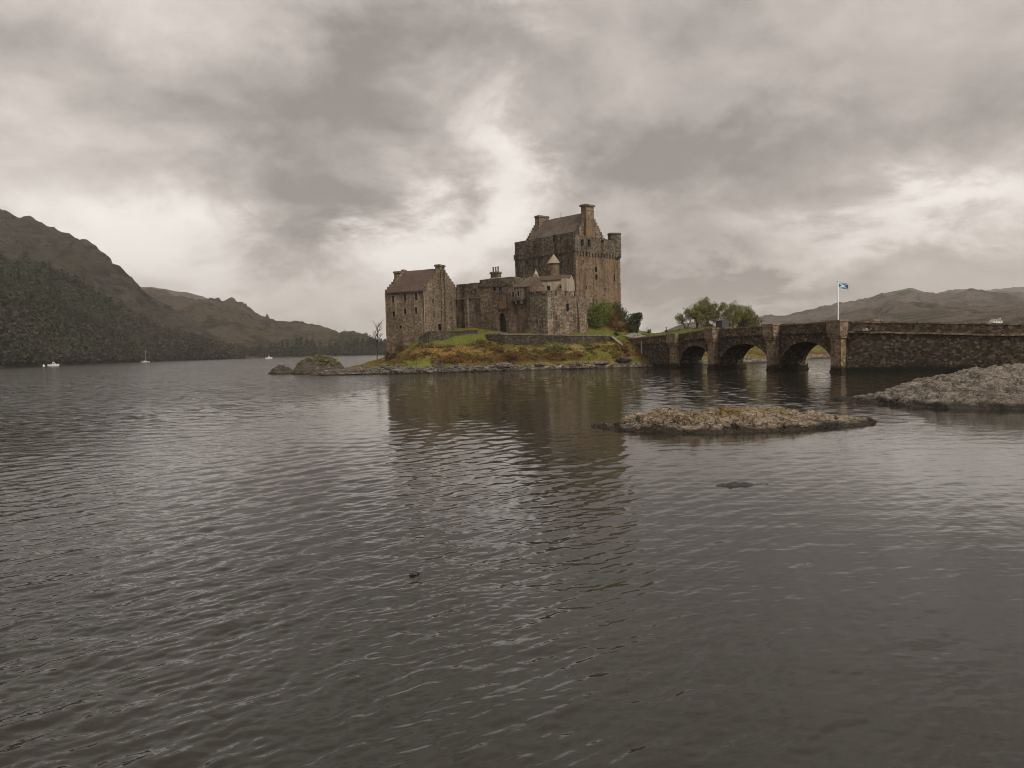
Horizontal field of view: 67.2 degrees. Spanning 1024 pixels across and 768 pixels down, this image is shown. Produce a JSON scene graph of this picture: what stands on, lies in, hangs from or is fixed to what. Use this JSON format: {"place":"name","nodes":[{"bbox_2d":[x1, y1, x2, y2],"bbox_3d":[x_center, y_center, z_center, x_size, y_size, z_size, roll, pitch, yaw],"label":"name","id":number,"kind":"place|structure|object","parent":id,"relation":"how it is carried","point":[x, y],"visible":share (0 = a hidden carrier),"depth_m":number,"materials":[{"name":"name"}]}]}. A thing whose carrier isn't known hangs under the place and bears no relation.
{"place":"outdoors","nodes":[
{"label":"outdoors","id":0,"kind":"place"},
{"bbox_2d":[0,209,248,367],"bbox_3d":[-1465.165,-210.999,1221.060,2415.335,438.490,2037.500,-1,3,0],"label":"hill","id":1,"kind":"structure","parent":0,"point":[86,259],"depth_m":893.41,"materials":[{"name":"plant"}]},
{"bbox_2d":[0,254,157,363],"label":"conifer wood","id":2,"kind":"object","parent":1,"relation":"on","point":[15,293],"visible":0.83,"depth_m":593.50,"materials":[{"name":"green plant"}]},
{"bbox_2d":[0,250,246,363],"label":"bare wood","id":3,"kind":"object","parent":1,"relation":"on","point":[168,344],"visible":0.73,"depth_m":684.52,"materials":[{"name":"plant"}]},
{"bbox_2d":[141,287,205,299],"bbox_3d":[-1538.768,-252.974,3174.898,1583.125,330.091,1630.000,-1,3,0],"label":"hill","id":4,"kind":"structure","parent":0,"point":[186,294],"depth_m":3274.95,"materials":[{"name":"plant"}]},
{"bbox_2d":[142,287,383,357],"bbox_3d":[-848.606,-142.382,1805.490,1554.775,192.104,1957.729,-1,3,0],"label":"hill","id":5,"kind":"structure","parent":0,"point":[231,320],"depth_m":1198.88,"materials":[{"name":"brown plant"}]},
{"bbox_2d":[242,344,386,355],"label":"shore wood","id":6,"kind":"object","parent":5,"relation":"on","point":[254,350],"visible":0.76,"depth_m":933.04,"materials":[{"name":"green plant"}]},
{"bbox_2d":[258,336,386,355],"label":"shore conifer wood","id":7,"kind":"object","parent":5,"relation":"on","point":[299,342],"visible":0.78,"depth_m":941.41,"materials":[{"name":"green plant"}]},
{"bbox_2d":[339,329,385,354],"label":"ridge wood","id":8,"kind":"object","parent":5,"relation":"on","point":[345,340],"visible":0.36,"depth_m":1146.01,"materials":[{"name":"green plant"}]},
{"bbox_2d":[0,355,1023,767],"bbox_3d":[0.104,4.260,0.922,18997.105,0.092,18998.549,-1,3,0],"label":"water","id":9,"kind":"structure","parent":0,"point":[214,563],"depth_m":14.72,"materials":[{"name":"grey liquid"}]},
{"bbox_2d":[268,365,292,373],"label":"rock","id":10,"kind":"object","parent":9,"relation":"in","point":[280,369],"visible":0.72,"depth_m":162.98,"materials":[{"name":"grey stone"}]},
{"bbox_2d":[409,571,420,574],"bbox_3d":[-1.871,3.622,14.803,0.206,0.052,0.211,-3,3,-23],"label":"seaweed","id":11,"kind":"object","parent":9,"relation":"on","point":[413,573],"visible":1,"depth_m":14.74,"materials":[{"name":"brown plant"}]},
{"bbox_2d":[591,405,877,433],"bbox_3d":[11.626,1.955,40.396,17.550,1.675,11.495,-1,3,0],"label":"skerry rock","id":12,"kind":"object","parent":9,"relation":"in","point":[719,420],"visible":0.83,"depth_m":38.31,"materials":[{"name":"grey stone"}]},
{"bbox_2d":[716,482,767,486],"bbox_3d":[6.763,3.105,23.363,2.970,0.305,2.370,-1,3,0],"label":"awash rock","id":13,"kind":"object","parent":9,"relation":"in","point":[733,484],"visible":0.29,"depth_m":23.14,"materials":[{"name":"grey stone"}]},
{"bbox_2d":[831,363,1023,409],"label":"shore rock","id":14,"kind":"object","parent":9,"relation":"in","point":[994,387],"visible":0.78,"depth_m":48.48,"materials":[{"name":"grey stone"}]},
{"bbox_2d":[0,0,1023,340],"label":"sky","id":15,"kind":"structure","parent":0,"point":[282,159],"materials":[{"name":"grey"}]},
{"bbox_2d":[299,316,829,375],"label":"terrain","id":16,"kind":"structure","parent":0,"point":[817,352],"depth_m":151.84,"materials":[{"name":"green plant"}]},
{"bbox_2d":[291,355,343,373],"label":"rocky outcrop","id":17,"kind":"object","parent":16,"relation":"on","point":[316,363],"visible":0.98,"depth_m":157.80,"materials":[{"name":"grey stone"}]},
{"bbox_2d":[318,374,339,375],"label":"boulder","id":18,"kind":"object","parent":16,"relation":"on","point":[329,375],"visible":0.55,"depth_m":142.94,"materials":[{"name":"grey stone"}]},
{"bbox_2d":[367,323,381,358],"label":"bare tree","id":19,"kind":"object","parent":16,"relation":"on","point":[377,340],"visible":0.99,"depth_m":172.89,"materials":[{"name":"brown plant"}]},
{"bbox_2d":[384,349,400,359],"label":"shrub","id":20,"kind":"object","parent":16,"relation":"on","point":[387,353],"visible":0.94,"depth_m":157.53,"materials":[{"name":"brown plant"}]},
{"bbox_2d":[390,367,406,372],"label":"boulder","id":21,"kind":"object","parent":16,"relation":"on","point":[401,369],"visible":0.76,"depth_m":142.81,"materials":[{"name":"stone"}]},
{"bbox_2d":[393,343,407,351],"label":"shrub","id":22,"kind":"object","parent":16,"relation":"on","point":[400,347],"visible":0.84,"depth_m":162.40,"materials":[{"name":"brown plant"}]},
{"bbox_2d":[385,264,456,352],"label":"gabled house","id":23,"kind":"structure","parent":16,"relation":"on","point":[418,303],"depth_m":169.30,"materials":[{"name":"stone"}]},
{"bbox_2d":[391,295,394,303],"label":"window","id":24,"kind":"structure","parent":23,"relation":"in","point":[393,296],"depth_m":169.61,"materials":[{"name":"glass"}]},
{"bbox_2d":[403,294,406,301],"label":"window","id":25,"kind":"structure","parent":23,"relation":"in","point":[404,295],"depth_m":168.04,"materials":[{"name":"glass"}]},
{"bbox_2d":[414,292,417,300],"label":"window","id":26,"kind":"structure","parent":23,"relation":"in","point":[415,294],"depth_m":166.61,"materials":[{"name":"glass"}]},
{"bbox_2d":[414,306,417,314],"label":"window","id":27,"kind":"structure","parent":23,"relation":"in","point":[415,308],"depth_m":166.82,"materials":[{"name":"glass"}]},
{"bbox_2d":[418,330,476,343],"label":"garden wall","id":28,"kind":"structure","parent":16,"relation":"on","point":[428,336],"depth_m":161.04,"materials":[{"name":"stone"}]},
{"bbox_2d":[433,356,464,363],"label":"shrub","id":29,"kind":"object","parent":16,"relation":"on","point":[444,360],"visible":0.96,"depth_m":146.87,"materials":[{"name":"brown plant"}]},
{"bbox_2d":[456,283,480,327],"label":"curtain wall","id":30,"kind":"structure","parent":16,"relation":"on","point":[468,307],"depth_m":173.32,"materials":[{"name":"stone"}]},
{"bbox_2d":[315,360,640,375],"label":"shingle","id":31,"kind":"object","parent":16,"relation":"on","point":[410,369],"visible":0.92,"depth_m":145.38,"materials":[{"name":"stone"}]},
{"bbox_2d":[469,338,487,344],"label":"shrub","id":32,"kind":"object","parent":16,"relation":"on","point":[480,340],"visible":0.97,"depth_m":157.83,"materials":[{"name":"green plant"}]},
{"bbox_2d":[472,366,484,369],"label":"boulder","id":33,"kind":"object","parent":16,"relation":"on","point":[481,367],"visible":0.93,"depth_m":145.98,"materials":[{"name":"stone"}]},
{"bbox_2d":[494,347,503,352],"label":"shrub","id":34,"kind":"object","parent":16,"relation":"on","point":[500,350],"visible":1,"depth_m":151.60,"materials":[{"name":"brown plant"}]},
{"bbox_2d":[479,266,526,333],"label":"gatehouse","id":35,"kind":"object","parent":16,"relation":"on","point":[498,311],"visible":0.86,"depth_m":167.83,"materials":[{"name":"stone"}]},
{"bbox_2d":[500,314,506,331],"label":"door","id":36,"kind":"structure","parent":35,"relation":"in","point":[503,325],"depth_m":167.76,"materials":[{"name":"brown wood"}]},
{"bbox_2d":[495,362,513,367],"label":"boulder","id":37,"kind":"object","parent":16,"relation":"on","point":[504,365],"visible":0.98,"depth_m":146.21,"materials":[{"name":"stone"}]},
{"bbox_2d":[384,334,629,363],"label":"bracken","id":38,"kind":"object","parent":16,"relation":"on","point":[401,358],"visible":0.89,"depth_m":151.11,"materials":[{"name":"brown plant"}]},
{"bbox_2d":[500,351,521,360],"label":"shrub","id":39,"kind":"object","parent":16,"relation":"on","point":[513,354],"visible":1,"depth_m":148.65,"materials":[{"name":"brown plant"}]},
{"bbox_2d":[510,276,544,332],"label":"side range","id":40,"kind":"structure","parent":16,"relation":"on","point":[518,294],"depth_m":164.09,"materials":[{"name":"stone"}]},
{"bbox_2d":[510,288,523,304],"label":"box window","id":41,"kind":"structure","parent":40,"relation":"in","point":[521,298],"depth_m":163.51,"materials":[{"name":"stone"}]},
{"bbox_2d":[534,362,544,366],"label":"boulder","id":42,"kind":"object","parent":16,"relation":"on","point":[539,364],"visible":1,"depth_m":146.47,"materials":[{"name":"stone"}]},
{"bbox_2d":[485,333,611,344],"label":"terrace wall","id":43,"kind":"structure","parent":16,"relation":"on","point":[529,339],"depth_m":155.20,"materials":[{"name":"stone"}]},
{"bbox_2d":[533,268,574,295],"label":"cream house","id":44,"kind":"structure","parent":16,"relation":"on","point":[554,283],"depth_m":168.71,"materials":[{"name":"beige paint"}]},
{"bbox_2d":[541,341,569,352],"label":"shrub","id":45,"kind":"object","parent":16,"relation":"on","point":[561,347],"visible":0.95,"depth_m":151.43,"materials":[{"name":"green plant"}]},
{"bbox_2d":[527,290,597,334],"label":"bastion","id":46,"kind":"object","parent":16,"relation":"on","point":[558,313],"visible":0.77,"depth_m":160.71,"materials":[{"name":"stone"}]},
{"bbox_2d":[565,303,569,311],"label":"window","id":47,"kind":"structure","parent":46,"relation":"in","point":[566,305],"depth_m":160.98,"materials":[{"name":"glass"}]},
{"bbox_2d":[514,204,620,308],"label":"keep tower","id":48,"kind":"structure","parent":16,"relation":"on","point":[582,251],"depth_m":185.12,"materials":[{"name":"stone"}]},
{"bbox_2d":[583,344,594,349],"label":"shrub","id":49,"kind":"object","parent":16,"relation":"on","point":[588,348],"visible":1,"depth_m":151.31,"materials":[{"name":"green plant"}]},
{"bbox_2d":[587,300,609,328],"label":"shrub","id":50,"kind":"object","parent":16,"relation":"on","point":[599,319],"visible":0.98,"depth_m":166.21,"materials":[{"name":"green plant"}]},
{"bbox_2d":[594,360,608,364],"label":"boulder","id":51,"kind":"object","parent":16,"relation":"on","point":[601,362],"visible":1,"depth_m":146.75,"materials":[{"name":"stone"}]},
{"bbox_2d":[594,299,616,324],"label":"shrub","id":52,"kind":"object","parent":16,"relation":"on","point":[608,307],"visible":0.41,"depth_m":170.04,"materials":[{"name":"green plant"}]},
{"bbox_2d":[605,309,625,327],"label":"shrub","id":53,"kind":"object","parent":16,"relation":"on","point":[614,318],"visible":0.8,"depth_m":168.47,"materials":[{"name":"green plant"}]},
{"bbox_2d":[611,336,622,345],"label":"stair wall","id":54,"kind":"structure","parent":16,"relation":"on","point":[613,339],"depth_m":153.09,"materials":[{"name":"stone"}]},
{"bbox_2d":[610,320,630,332],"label":"shrub","id":55,"kind":"object","parent":16,"relation":"on","point":[619,327],"visible":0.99,"depth_m":165.35,"materials":[{"name":"brown plant"}]},
{"bbox_2d":[612,300,629,321],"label":"shrub","id":56,"kind":"object","parent":16,"relation":"on","point":[616,305],"visible":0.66,"depth_m":175.12,"materials":[{"name":"green plant"}]},
{"bbox_2d":[616,356,631,362],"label":"boulder","id":57,"kind":"object","parent":16,"relation":"on","point":[621,359],"visible":1,"depth_m":146.90,"materials":[{"name":"grey stone"}]},
{"bbox_2d":[623,313,632,331],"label":"shrub","id":58,"kind":"object","parent":16,"relation":"on","point":[628,323],"visible":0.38,"depth_m":170.03,"materials":[{"name":"green plant"}]},
{"bbox_2d":[625,332,644,337],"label":"path","id":59,"kind":"structure","parent":16,"relation":"on","point":[630,335],"depth_m":155.49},
{"bbox_2d":[630,312,642,332],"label":"shrub","id":60,"kind":"object","parent":16,"relation":"on","point":[636,324],"visible":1,"depth_m":164.38,"materials":[{"name":"green plant"}]},
{"bbox_2d":[672,310,695,328],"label":"leafy tree","id":61,"kind":"object","parent":16,"relation":"on","point":[682,320],"visible":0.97,"depth_m":188.16,"materials":[{"name":"green plant"}]},
{"bbox_2d":[683,304,713,327],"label":"leafy tree","id":62,"kind":"object","parent":16,"relation":"on","point":[698,314],"visible":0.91,"depth_m":188.60,"materials":[{"name":"green plant"}]},
{"bbox_2d":[690,296,726,326],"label":"leafy tree","id":63,"kind":"object","parent":16,"relation":"on","point":[706,305],"visible":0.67,"depth_m":190.09,"materials":[{"name":"green plant"}]},
{"bbox_2d":[716,319,729,327],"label":"stone shed","id":64,"kind":"structure","parent":16,"relation":"on","point":[722,323],"depth_m":181.52,"materials":[{"name":"grey stone"}]},
{"bbox_2d":[710,300,747,326],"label":"leafy tree","id":65,"kind":"object","parent":16,"relation":"on","point":[732,309],"visible":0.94,"depth_m":184.22,"materials":[{"name":"green plant"}]},
{"bbox_2d":[727,303,759,326],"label":"leafy tree","id":66,"kind":"object","parent":16,"relation":"on","point":[747,316],"visible":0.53,"depth_m":188.35,"materials":[{"name":"green plant"}]},
{"bbox_2d":[736,310,763,326],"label":"leafy tree","id":67,"kind":"object","parent":16,"relation":"on","point":[755,317],"visible":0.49,"depth_m":189.77,"materials":[{"name":"green plant"}]},
{"bbox_2d":[626,319,1023,372],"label":"stone bridge","id":68,"kind":"structure","parent":16,"relation":"on","point":[874,345],"depth_m":101.38,"materials":[{"name":"grey stone"}]},
{"bbox_2d":[837,281,847,319],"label":"flagpole","id":69,"kind":"object","parent":68,"relation":"on","point":[842,285],"visible":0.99,"depth_m":109.30,"materials":[{"name":"white metal"}]},
{"bbox_2d":[663,288,1023,345],"bbox_3d":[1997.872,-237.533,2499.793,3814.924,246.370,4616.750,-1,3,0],"label":"hill","id":70,"kind":"structure","parent":0,"point":[973,305],"depth_m":1517.48,"materials":[{"name":"brown plant"}]},
{"bbox_2d":[989,318,1002,322],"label":"white cottage","id":71,"kind":"structure","parent":70,"relation":"on","point":[999,320],"depth_m":657.74,"materials":[{"name":"paint"}]},
{"bbox_2d":[986,287,1023,292],"bbox_3d":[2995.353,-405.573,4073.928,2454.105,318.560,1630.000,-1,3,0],"label":"hill","id":72,"kind":"structure","parent":0,"point":[1016,289],"depth_m":4204.44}
]}

